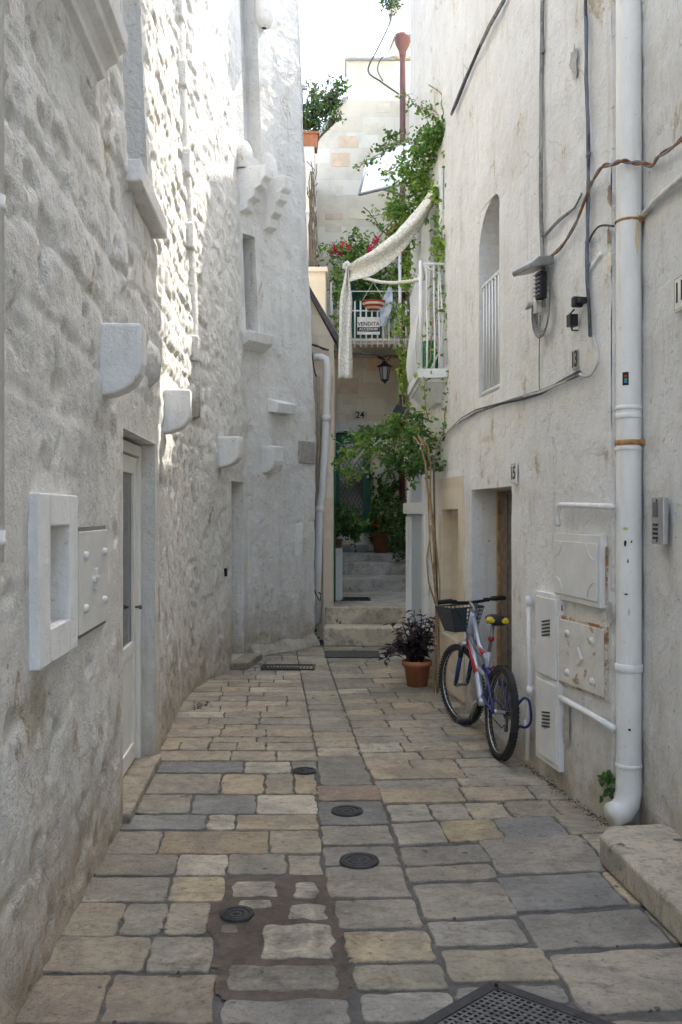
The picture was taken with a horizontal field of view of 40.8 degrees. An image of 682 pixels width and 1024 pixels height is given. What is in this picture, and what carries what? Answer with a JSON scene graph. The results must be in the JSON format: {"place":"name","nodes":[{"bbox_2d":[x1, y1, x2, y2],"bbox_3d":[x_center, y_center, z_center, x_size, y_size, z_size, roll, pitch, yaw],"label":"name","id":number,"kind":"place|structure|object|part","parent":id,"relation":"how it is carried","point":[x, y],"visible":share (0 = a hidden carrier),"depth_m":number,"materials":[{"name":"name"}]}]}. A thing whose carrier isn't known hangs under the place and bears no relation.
{"place":"outdoors","nodes":[
{"label":"outdoors","id":0,"kind":"place"},
{"bbox_2d":[299,0,389,130],"label":"sky","id":1,"kind":"structure","parent":0,"point":[332,31],"materials":[{"name":"white"}]},
{"bbox_2d":[15,640,681,1023],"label":"pavement","id":2,"kind":"structure","parent":0,"point":[91,951],"depth_m":4.34,"materials":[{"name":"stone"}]},
{"bbox_2d":[192,701,211,709],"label":"leaf litter","id":3,"kind":"object","parent":2,"relation":"on","point":[199,705],"visible":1,"depth_m":7.99,"materials":[{"name":"brown plant"}]},
{"bbox_2d":[206,865,351,1001],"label":"dirt","id":4,"kind":"structure","parent":2,"relation":"on","point":[244,945],"depth_m":3.69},
{"bbox_2d":[220,905,253,921],"bbox_3d":[-0.439,1.693,3.872,0.144,0.012,0.144,0,0,0],"label":"drain cover","id":5,"kind":"object","parent":4,"relation":"on","point":[238,913],"visible":1,"depth_m":3.86,"materials":[{"name":"metal"}]},
{"bbox_2d":[261,664,315,670],"bbox_3d":[-0.573,1.697,10.027,0.582,0.018,0.330,0,0,0],"label":"trench grate","id":6,"kind":"object","parent":2,"relation":"on","point":[264,667],"visible":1,"depth_m":10.04,"materials":[{"name":"metal"}]},
{"bbox_2d":[292,767,315,774],"bbox_3d":[-0.240,1.693,6.010,0.158,0.012,0.158,0,0,0],"label":"drain cover","id":7,"kind":"object","parent":2,"relation":"on","point":[304,770],"visible":1,"depth_m":5.99,"materials":[{"name":"metal"}]},
{"bbox_2d":[304,147,338,640],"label":"stone outbuilding","id":8,"kind":"structure","parent":2,"relation":"on","point":[324,334],"depth_m":12.20,"materials":[{"name":"paint"}]},
{"bbox_2d":[300,0,305,101],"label":"antenna mast","id":9,"kind":"object","parent":8,"relation":"on","point":[303,86],"visible":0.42,"depth_m":13.98,"materials":[{"name":"grey metal"}]},
{"bbox_2d":[303,131,319,153],"bbox_3d":[-0.655,-6.145,15.265,0.590,0.250,0.330,0,0,0],"label":"roof planter","id":10,"kind":"object","parent":8,"relation":"on","point":[311,138],"visible":0.47,"depth_m":15.14,"materials":[{"name":"ceramic"}]},
{"bbox_2d":[303,73,351,135],"bbox_3d":[-0.415,-6.810,15.369,1.198,1.034,0.752,0,0,-25],"label":"planter shrub","id":11,"kind":"object","parent":10,"relation":"in","point":[316,106],"visible":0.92,"depth_m":15.30,"materials":[{"name":"green plant"}]},
{"bbox_2d":[306,161,317,266],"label":"bare vine","id":12,"kind":"object","parent":8,"relation":"attached to","point":[312,261],"visible":0.94,"depth_m":14.85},
{"bbox_2d":[314,376,320,564],"bbox_3d":[-0.317,-0.230,12.110,0.102,3.114,0.064,0,0,0],"label":"thin pipe","id":13,"kind":"object","parent":8,"relation":"attached to","point":[318,439],"visible":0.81,"depth_m":12.10,"materials":[{"name":"grey metal"}]},
{"bbox_2d":[314,354,330,622],"bbox_3d":[-0.249,-0.310,12.050,0.228,3.538,0.115,0,0,0],"label":"bent drainpipe","id":14,"kind":"object","parent":8,"relation":"attached to","point":[326,418],"visible":0.94,"depth_m":12.01,"materials":[{"name":"white metal"}]},
{"bbox_2d":[334,457,335,601],"bbox_3d":[-0.086,0.240,13.025,0.023,1.980,0.850,0,0,0],"label":"side door","id":15,"kind":"structure","parent":8,"relation":"attached to","point":[334,534],"depth_m":12.60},
{"bbox_2d":[312,344,397,356],"bbox_3d":[0.236,-2.407,13.938,0.313,0.574,4.018,0,0,18],"label":"alley cable","id":16,"kind":"object","parent":8,"relation":"attached to","point":[320,347],"visible":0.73,"depth_m":14.59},
{"bbox_2d":[312,353,316,376],"bbox_3d":[-0.369,-2.004,12.074,0.110,0.448,0.069,0,0,0],"label":"dangling cable","id":17,"kind":"object","parent":16,"relation":"hanging from","point":[313,365],"visible":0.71,"depth_m":12.06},
{"bbox_2d":[331,805,362,816],"bbox_3d":[0.035,1.693,5.204,0.182,0.012,0.182,0,0,0],"label":"drain cover","id":18,"kind":"object","parent":2,"relation":"on","point":[346,810],"visible":1,"depth_m":5.19,"materials":[{"name":"metal"}]},
{"bbox_2d":[324,651,379,657],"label":"drain slab","id":19,"kind":"structure","parent":2,"relation":"in","point":[352,654],"depth_m":10.88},
{"bbox_2d":[339,852,378,868],"bbox_3d":[0.089,1.693,4.463,0.196,0.012,0.196,0,0,0],"label":"drain cover","id":20,"kind":"object","parent":2,"relation":"on","point":[353,861],"visible":1,"depth_m":4.45,"materials":[{"name":"metal"}]},
{"bbox_2d":[324,544,405,645],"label":"stone stairs","id":21,"kind":"structure","parent":2,"relation":"on","point":[379,579],"depth_m":12.66,"materials":[{"name":"beige stone"}]},
{"bbox_2d":[336,548,341,599],"bbox_3d":[-0.048,0.880,13.025,0.135,0.740,0.150,0,0,0],"label":"stone post","id":22,"kind":"object","parent":21,"relation":"on","point":[338,573],"visible":0.49,"depth_m":12.95,"materials":[{"name":"white stone"}]},
{"bbox_2d":[334,502,371,552],"bbox_3d":[0.083,0.212,13.070,0.685,0.754,1.541,0,0,0],"label":"potted bush","id":23,"kind":"object","parent":21,"relation":"on","point":[347,522],"visible":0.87,"depth_m":12.81,"materials":[{"name":"green plant"}]},
{"bbox_2d":[341,597,370,600],"bbox_3d":[0.210,1.243,13.110,0.420,0.018,0.420,0,0,0],"label":"landing grate","id":24,"kind":"object","parent":21,"relation":"on","point":[358,598],"visible":0.95,"depth_m":13.09,"materials":[{"name":"metal"}]},
{"bbox_2d":[362,500,399,552],"bbox_3d":[0.792,0.259,16.467,0.789,0.933,1.332,0,0,16],"label":"potted geranium","id":25,"kind":"object","parent":21,"relation":"on","point":[379,536],"visible":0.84,"depth_m":16.26,"materials":[{"name":"plant"}]},
{"bbox_2d":[386,499,406,562],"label":"trailing bush","id":26,"kind":"object","parent":21,"relation":"on","point":[398,539],"visible":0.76,"depth_m":15.22,"materials":[{"name":"green plant"}]},
{"bbox_2d":[330,78,449,692],"bbox_3d":[0.514,-1.459,9.588,1.170,6.308,2.332,0,0,-13],"label":"climbing vine","id":27,"kind":"object","parent":2,"relation":"on","point":[416,456],"visible":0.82,"depth_m":9.30,"materials":[{"name":"green plant"}]},
{"bbox_2d":[377,609,436,687],"bbox_3d":[0.712,1.322,8.998,0.708,0.756,0.551,0,0,0],"label":"potted spiderwort","id":28,"kind":"object","parent":2,"relation":"on","point":[417,668],"visible":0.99,"depth_m":8.92,"materials":[{"name":"plant"}]},
{"bbox_2d":[435,596,519,760],"bbox_3d":[1.028,1.186,6.838,0.562,1.044,1.660,0,0,0],"label":"mountain bicycle","id":29,"kind":"object","parent":2,"relation":"on","point":[454,619],"visible":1,"depth_m":6.89,"materials":[{"name":"metal"}]},
{"bbox_2d":[416,981,614,1023],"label":"drain grate","id":30,"kind":"object","parent":2,"relation":"on","point":[498,1002],"visible":1,"depth_m":3.11,"materials":[{"name":"metal"}]},
{"bbox_2d":[521,760,607,826],"bbox_3d":[1.292,1.685,5.565,0.132,0.053,1.271,0,0,-10],"label":"moss","id":31,"kind":"object","parent":2,"relation":"on","point":[538,775],"visible":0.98,"depth_m":5.50,"materials":[{"name":"green plant"}]},
{"bbox_2d":[600,824,681,943],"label":"stone step","id":32,"kind":"object","parent":2,"relation":"on","point":[642,864],"visible":0.89,"depth_m":4.11,"materials":[{"name":"beige stone"}]},
{"bbox_2d":[392,396,404,416],"bbox_3d":[0.820,-1.539,13.000,0.180,0.520,0.080,0,0,0],"label":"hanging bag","id":33,"kind":"object","parent":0,"point":[398,408],"visible":0.41,"depth_m":12.96,"materials":[{"name":"grey fabric"}]},
{"bbox_2d":[409,90,410,412],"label":"annex house","id":34,"kind":"structure","parent":0,"point":[409,201],"depth_m":16.75,"materials":[{"name":"white paint"}]},
{"bbox_2d":[358,140,410,195],"bbox_3d":[0.792,-4.753,12.400,1.148,1.312,1.040,0,0,0],"label":"glass canopy","id":35,"kind":"object","parent":34,"relation":"attached to","point":[371,182],"visible":0.37,"depth_m":12.25,"materials":[{"name":"white glass"}]},
{"label":"ground","id":36,"kind":"structure","parent":0,"visible":0},
{"bbox_2d":[0,0,319,1023],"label":"whitewashed house","id":37,"kind":"structure","parent":36,"relation":"on","point":[98,346],"depth_m":5.55,"materials":[{"name":"white paint"}]},
{"bbox_2d":[0,0,5,562],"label":"ring jointed drainpipe","id":38,"kind":"object","parent":37,"relation":"attached to","point":[2,212],"visible":1,"depth_m":2.73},
{"bbox_2d":[78,525,107,638],"bbox_3d":[-1.137,0.305,4.191,0.059,0.480,0.640,0,0,-3],"label":"meter cover","id":39,"kind":"object","parent":37,"relation":"attached to","point":[92,578],"visible":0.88,"depth_m":4.14,"materials":[{"name":"paint"}]},
{"bbox_2d":[123,439,141,775],"bbox_3d":[-1.338,0.605,5.619,0.095,2.090,1.190,0,0,-3],"label":"glazed door","id":40,"kind":"structure","parent":37,"relation":"in","point":[132,606],"depth_m":6.02,"materials":[{"name":"white wood"}]},
{"bbox_2d":[123,454,141,775],"bbox_3d":[-1.337,0.635,5.619,0.092,1.990,1.040,0,0,-3],"label":"door leaf","id":41,"kind":"structure","parent":40,"relation":"in","point":[129,463],"depth_m":5.94,"materials":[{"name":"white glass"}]},
{"bbox_2d":[120,0,166,238],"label":"window","id":42,"kind":"structure","parent":37,"relation":"in","point":[146,201],"depth_m":5.60,"materials":[{"name":"white stone"}]},
{"bbox_2d":[176,0,201,418],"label":"plastered drainpipe","id":43,"kind":"object","parent":37,"relation":"attached to","point":[187,159],"visible":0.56,"depth_m":8.72,"materials":[{"name":"white paint"}]},
{"bbox_2d":[242,242,273,352],"bbox_3d":[-1.090,-2.578,10.844,0.424,1.354,0.440,0,0,36],"label":"window","id":44,"kind":"structure","parent":37,"relation":"in","point":[252,340],"depth_m":10.72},
{"bbox_2d":[298,441,314,463],"bbox_3d":[-0.438,-0.750,11.571,0.040,0.280,0.300,0,0,38],"label":"wall plaque","id":45,"kind":"object","parent":37,"relation":"attached to","point":[306,452],"depth_m":11.54,"materials":[{"name":"grey stone"}]},
{"bbox_2d":[315,0,410,550],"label":"limestone house","id":46,"kind":"structure","parent":36,"relation":"on","point":[370,108],"depth_m":17.00,"materials":[{"name":"stone"}]},
{"bbox_2d":[336,433,370,532],"bbox_3d":[0.223,-0.531,17.045,0.657,1.857,0.110,0,0,0],"label":"green door","id":47,"kind":"structure","parent":46,"relation":"attached to","point":[357,495],"depth_m":17.06,"materials":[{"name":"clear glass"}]},
{"bbox_2d":[353,411,366,418],"bbox_3d":[0.350,-1.790,16.990,0.260,0.140,0.017,0,0,0],"label":"number sign","id":48,"kind":"object","parent":46,"relation":"attached to","point":[359,414],"visible":1,"depth_m":16.98,"materials":[{"name":"beige ceramic"}]},
{"bbox_2d":[330,253,409,357],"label":"picket balcony","id":49,"kind":"structure","parent":46,"relation":"attached to","point":[378,344],"depth_m":15.63,"materials":[{"name":"white paint"}]},
{"bbox_2d":[316,204,409,337],"bbox_3d":[0.484,-4.194,15.999,2.265,2.703,2.265,0,0,0],"label":"bougainvillea","id":50,"kind":"object","parent":49,"relation":"on","point":[340,250],"visible":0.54,"depth_m":15.98,"materials":[{"name":"green plant"}]},
{"bbox_2d":[350,270,381,337],"bbox_3d":[0.450,-3.780,16.992,0.600,1.640,0.014,0,0,0],"label":"balcony door","id":51,"kind":"structure","parent":49,"relation":"in","point":[354,297],"depth_m":16.98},
{"bbox_2d":[357,317,379,334],"bbox_3d":[0.467,-3.154,15.554,0.385,0.296,0.023,0,0,0],"label":"sale sign","id":52,"kind":"object","parent":49,"relation":"attached to","point":[368,326],"visible":1,"depth_m":15.55,"materials":[{"name":"plastic"}]},
{"bbox_2d":[361,282,384,310],"bbox_3d":[0.546,-3.643,15.431,0.406,0.504,0.188,0,0,0],"label":"striped basket","id":53,"kind":"object","parent":49,"relation":"hanging from","point":[373,304],"visible":0.99,"depth_m":15.40,"materials":[{"name":"wicker"}]},
{"bbox_2d":[379,287,392,325],"bbox_3d":[0.759,-3.469,15.500,0.227,0.651,0.069,0,0,0],"label":"hanging cloth","id":54,"kind":"object","parent":49,"relation":"hanging from","point":[385,310],"visible":0.99,"depth_m":15.50,"materials":[{"name":"white fabric"}]},
{"bbox_2d":[367,9,398,94],"bbox_3d":[0.803,-8.086,16.013,0.701,1.360,0.233,0,0,-36],"label":"roof wire","id":55,"kind":"object","parent":46,"relation":"attached to","point":[376,52],"visible":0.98,"depth_m":15.90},
{"bbox_2d":[377,356,392,383],"bbox_3d":[0.762,-2.503,16.430,0.280,0.550,1.102,0,0,0],"label":"wall lantern","id":56,"kind":"object","parent":46,"relation":"attached to","point":[384,366],"depth_m":15.96,"materials":[{"name":"metal"}]},
{"bbox_2d":[365,453,406,540],"bbox_3d":[0.860,-0.232,16.518,0.598,1.675,1.131,0,0,-42],"label":"wall ivy","id":57,"kind":"object","parent":46,"relation":"attached to","point":[389,492],"depth_m":16.55,"materials":[{"name":"green plant"}]},
{"bbox_2d":[377,35,395,80],"bbox_3d":[0.789,-7.907,15.946,0.330,0.804,0.126,0,0,0],"label":"roof wire","id":58,"kind":"object","parent":46,"relation":"attached to","point":[383,56],"visible":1,"depth_m":15.89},
{"bbox_2d":[380,440,395,487],"bbox_3d":[0.851,-0.806,16.879,0.319,1.032,0.042,0,0,0],"label":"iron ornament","id":59,"kind":"object","parent":46,"relation":"attached to","point":[384,472],"visible":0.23,"depth_m":16.86,"materials":[{"name":"metal"}]},
{"bbox_2d":[377,0,403,18],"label":"roof plant","id":60,"kind":"object","parent":46,"relation":"on","point":[389,5],"visible":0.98,"depth_m":16.74,"materials":[{"name":"green plant"}]},
{"bbox_2d":[394,32,410,507],"bbox_3d":[1.108,-4.236,16.500,0.300,8.630,0.292,0,0,0],"label":"brown drainpipe","id":61,"kind":"object","parent":46,"relation":"attached to","point":[402,41],"visible":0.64,"depth_m":16.45,"materials":[{"name":"brown metal"}]},
{"bbox_2d":[410,0,638,824],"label":"plastered house","id":62,"kind":"structure","parent":36,"relation":"on","point":[556,444],"depth_m":6.32,"materials":[{"name":"paint"}]},
{"bbox_2d":[338,177,438,378],"bbox_3d":[0.501,-2.384,9.287,0.362,1.964,1.351,0,0,-39],"label":"macrame awning","id":63,"kind":"object","parent":62,"relation":"attached to","point":[386,252],"visible":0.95,"depth_m":9.52,"materials":[{"name":"fabric"}]},
{"bbox_2d":[353,434,428,463],"bbox_3d":[0.557,-0.674,9.945,0.327,0.328,1.996,0,0,-28],"label":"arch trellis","id":64,"kind":"object","parent":62,"relation":"attached to","point":[356,459],"visible":0.31,"depth_m":10.21,"materials":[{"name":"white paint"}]},
{"bbox_2d":[403,457,428,658],"bbox_3d":[0.806,0.535,9.965,0.090,2.330,1.040,0,0,-6],"label":"pilaster surround","id":65,"kind":"object","parent":62,"relation":"attached to","point":[415,508],"visible":0.38,"depth_m":9.96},
{"bbox_2d":[412,470,421,657],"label":"pilaster","id":66,"kind":"structure","parent":65,"relation":"in","point":[417,494],"depth_m":9.96,"materials":[{"name":"white paint"}]},
{"bbox_2d":[406,165,447,408],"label":"iron balcony","id":67,"kind":"structure","parent":62,"relation":"attached to","point":[435,383],"depth_m":8.78,"materials":[{"name":"white paint"}]},
{"bbox_2d":[423,340,437,368],"bbox_3d":[0.856,-1.506,8.900,0.180,0.295,0.180,0,0,0],"label":"green jug","id":68,"kind":"object","parent":67,"relation":"on","point":[432,358],"visible":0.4,"depth_m":8.83,"materials":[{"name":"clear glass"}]},
{"bbox_2d":[450,0,505,115],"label":"slanting cable","id":69,"kind":"object","parent":62,"relation":"attached to","point":[489,26],"visible":1,"depth_m":7.39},
{"bbox_2d":[497,491,511,719],"bbox_3d":[1.389,0.750,7.157,0.060,1.840,1.075,0,0,-6],"label":"wooden door","id":70,"kind":"structure","parent":62,"relation":"attached to","point":[504,584],"depth_m":7.52,"materials":[{"name":"brown wood"}]},
{"bbox_2d":[501,491,511,719],"bbox_3d":[1.397,0.750,7.130,0.049,1.840,1.020,0,0,-6],"label":"door leaf","id":71,"kind":"structure","parent":70,"relation":"in","point":[506,496],"depth_m":7.43,"materials":[{"name":"brown wood"}]},
{"bbox_2d":[442,370,580,440],"bbox_3d":[1.153,-0.752,6.992,0.059,0.164,3.436,0,0,-7],"label":"long wall cable","id":72,"kind":"object","parent":62,"relation":"attached to","point":[572,376],"visible":1,"depth_m":6.24,"materials":[{"name":"grey plastic"}]},
{"bbox_2d":[511,463,516,483],"bbox_3d":[1.208,-0.269,6.416,0.015,0.145,0.125,0,0,-6],"label":"number sign","id":73,"kind":"object","parent":62,"relation":"attached to","point":[513,473],"visible":1,"depth_m":6.39,"materials":[{"name":"ceramic"}]},
{"bbox_2d":[524,596,533,759],"bbox_3d":[1.235,1.094,6.042,0.047,1.086,0.095,0,0,-9],"label":"vertical pipe","id":74,"kind":"object","parent":62,"relation":"attached to","point":[529,686],"visible":0.95,"depth_m":6.02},
{"bbox_2d":[510,696,531,728],"bbox_3d":[1.195,1.340,6.022,0.073,0.296,0.264,0,0,-15],"label":"bike lock","id":75,"kind":"object","parent":74,"relation":"attached to","point":[530,710],"visible":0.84,"depth_m":5.96,"materials":[{"name":"blue metal"}]},
{"bbox_2d":[512,256,553,337],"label":"lamp ballast","id":76,"kind":"structure","parent":62,"relation":"attached to","point":[541,287],"depth_m":5.76,"materials":[{"name":"grey metal"}]},
{"bbox_2d":[539,318,539,389],"bbox_3d":[1.280,-1.016,5.915,0.008,0.508,0.022,0,0,0],"label":"drop cable","id":77,"kind":"object","parent":76,"relation":"hanging from","point":[539,358],"visible":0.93,"depth_m":5.92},
{"bbox_2d":[538,0,545,307],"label":"power cable","id":78,"kind":"object","parent":62,"relation":"attached to","point":[540,191],"visible":0.91,"depth_m":5.86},
{"bbox_2d":[536,590,564,771],"bbox_3d":[1.307,1.044,5.764,0.066,1.072,0.390,0,0,-9],"label":"tall meter cupboard","id":79,"kind":"object","parent":62,"relation":"attached to","point":[549,727],"visible":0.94,"depth_m":5.70,"materials":[{"name":"paint"}]},
{"bbox_3d":[1.283,1.302,5.756,0.017,0.476,0.319,0,0,-9],"label":"door leaf","id":80,"kind":"part","parent":79,"relation":"part of","materials":[{"name":"paint"}]},
{"bbox_3d":[1.283,0.781,5.756,0.017,0.486,0.319,0,0,-9],"label":"door leaf","id":81,"kind":"part","parent":79,"relation":"part of","materials":[{"name":"paint"}]},
{"bbox_2d":[543,192,582,238],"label":"diagonal cables","id":82,"kind":"object","parent":62,"relation":"attached to","point":[551,228],"visible":1,"depth_m":5.55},
{"bbox_2d":[572,349,578,369],"bbox_3d":[1.372,-0.893,5.385,0.012,0.110,0.085,0,0,-9],"label":"number sign","id":83,"kind":"object","parent":62,"relation":"attached to","point":[575,359],"visible":1,"depth_m":5.36,"materials":[{"name":"beige ceramic"}]},
{"bbox_2d":[554,533,607,608],"bbox_3d":[1.381,0.329,5.336,0.057,0.400,0.655,0,0,-10],"label":"cream meter cupboard","id":84,"kind":"object","parent":62,"relation":"attached to","point":[580,568],"visible":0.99,"depth_m":5.24,"materials":[{"name":"paint"}]},
{"bbox_3d":[1.361,0.334,5.340,0.010,0.320,0.579,0,0,-10],"label":"door leaf","id":85,"kind":"part","parent":84,"relation":"part of","materials":[{"name":"paint"}]},
{"bbox_2d":[559,615,608,700],"bbox_3d":[1.388,0.830,5.295,0.060,0.408,0.564,0,0,-13],"label":"rusty meter cupboard","id":86,"kind":"object","parent":62,"relation":"attached to","point":[583,657],"visible":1,"depth_m":5.24,"materials":[{"name":"paint"}]},
{"bbox_3d":[1.381,0.830,5.294,0.010,0.372,0.528,0,0,-13],"label":"door leaf","id":87,"kind":"part","parent":86,"relation":"part of","materials":[{"name":"paint"}]},
{"bbox_2d":[554,502,615,525],"bbox_3d":[1.369,0.013,5.215,0.042,0.143,0.711,0,0,-12],"label":"gas pipe","id":88,"kind":"object","parent":62,"relation":"attached to","point":[560,505],"visible":1,"depth_m":5.24,"materials":[{"name":"white metal"}]},
{"bbox_2d":[558,695,616,731],"bbox_3d":[1.383,1.133,5.200,0.042,0.068,0.657,0,0,-12],"label":"sloping pipe","id":89,"kind":"object","parent":62,"relation":"attached to","point":[590,714],"visible":1,"depth_m":5.13,"materials":[{"name":"white plastic"}]},
{"bbox_2d":[584,0,591,336],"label":"cable bundle","id":90,"kind":"object","parent":62,"relation":"attached to","point":[587,262],"visible":0.98,"depth_m":5.18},
{"bbox_2d":[566,296,586,330],"bbox_3d":[1.347,-1.132,5.262,0.065,0.195,0.170,0,0,-13],"label":"cable connector","id":91,"kind":"object","parent":90,"relation":"attached to","point":[571,318],"visible":1,"depth_m":5.29,"materials":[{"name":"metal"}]},
{"bbox_2d":[588,224,614,241],"bbox_3d":[1.421,-1.546,5.049,0.030,0.053,0.258,0,0,-16],"label":"short black cable","id":92,"kind":"object","parent":90,"relation":"attached to","point":[597,227],"visible":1,"depth_m":5.04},
{"bbox_2d":[579,334,598,377],"bbox_3d":[1.397,-0.887,5.206,0.015,0.248,0.250,0,0,-13],"label":"cable loop","id":93,"kind":"object","parent":62,"relation":"attached to","point":[597,361],"visible":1,"depth_m":5.11,"materials":[{"name":"white plastic"}]},
{"bbox_2d":[589,251,602,269],"bbox_3d":[1.423,-1.403,5.131,0.020,0.075,0.126,0,0,-13],"label":"cable tray stub","id":94,"kind":"object","parent":62,"relation":"attached to","point":[595,260],"visible":1,"depth_m":5.12,"materials":[{"name":"white paint"}]},
{"bbox_2d":[597,770,615,802],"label":"fern weed","id":95,"kind":"object","parent":62,"relation":"attached to","point":[607,778],"visible":0.95,"depth_m":4.98,"materials":[{"name":"green plant"}]},
{"bbox_2d":[549,136,681,255],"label":"copper cable","id":96,"kind":"object","parent":62,"relation":"attached to","point":[634,163],"visible":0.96,"depth_m":4.87,"materials":[{"name":"brown metal"}]},
{"bbox_2d":[604,0,644,825],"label":"drainpipe","id":97,"kind":"object","parent":62,"relation":"attached to","point":[622,808],"visible":0.96,"depth_m":4.87,"materials":[{"name":"white paint"}]},
{"bbox_2d":[639,0,681,836],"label":"corner house","id":98,"kind":"structure","parent":36,"relation":"on","point":[661,800],"depth_m":4.63,"materials":[{"name":"white paint"}]},
{"bbox_2d":[652,497,667,544],"bbox_3d":[1.579,0.043,4.552,0.036,0.235,0.160,0,0,0],"label":"intercom","id":99,"kind":"object","parent":98,"relation":"attached to","point":[659,520],"visible":1,"depth_m":4.50,"materials":[{"name":"metal"}]},
{"bbox_2d":[653,502,657,516],"bbox_3d":[1.565,-0.012,4.572,0.006,0.075,0.060,0,0,-1],"label":"speaker window","id":100,"kind":"structure","parent":99,"relation":"in","point":[655,504],"depth_m":4.56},
{"bbox_2d":[640,174,681,217],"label":"wall conduit","id":101,"kind":"object","parent":98,"relation":"attached to","point":[661,195],"depth_m":4.55,"materials":[{"name":"white plastic"}]},
{"bbox_2d":[674,274,681,312],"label":"number sign","id":102,"kind":"object","parent":98,"relation":"attached to","point":[677,293],"visible":1,"depth_m":4.32,"materials":[{"name":"tile"}]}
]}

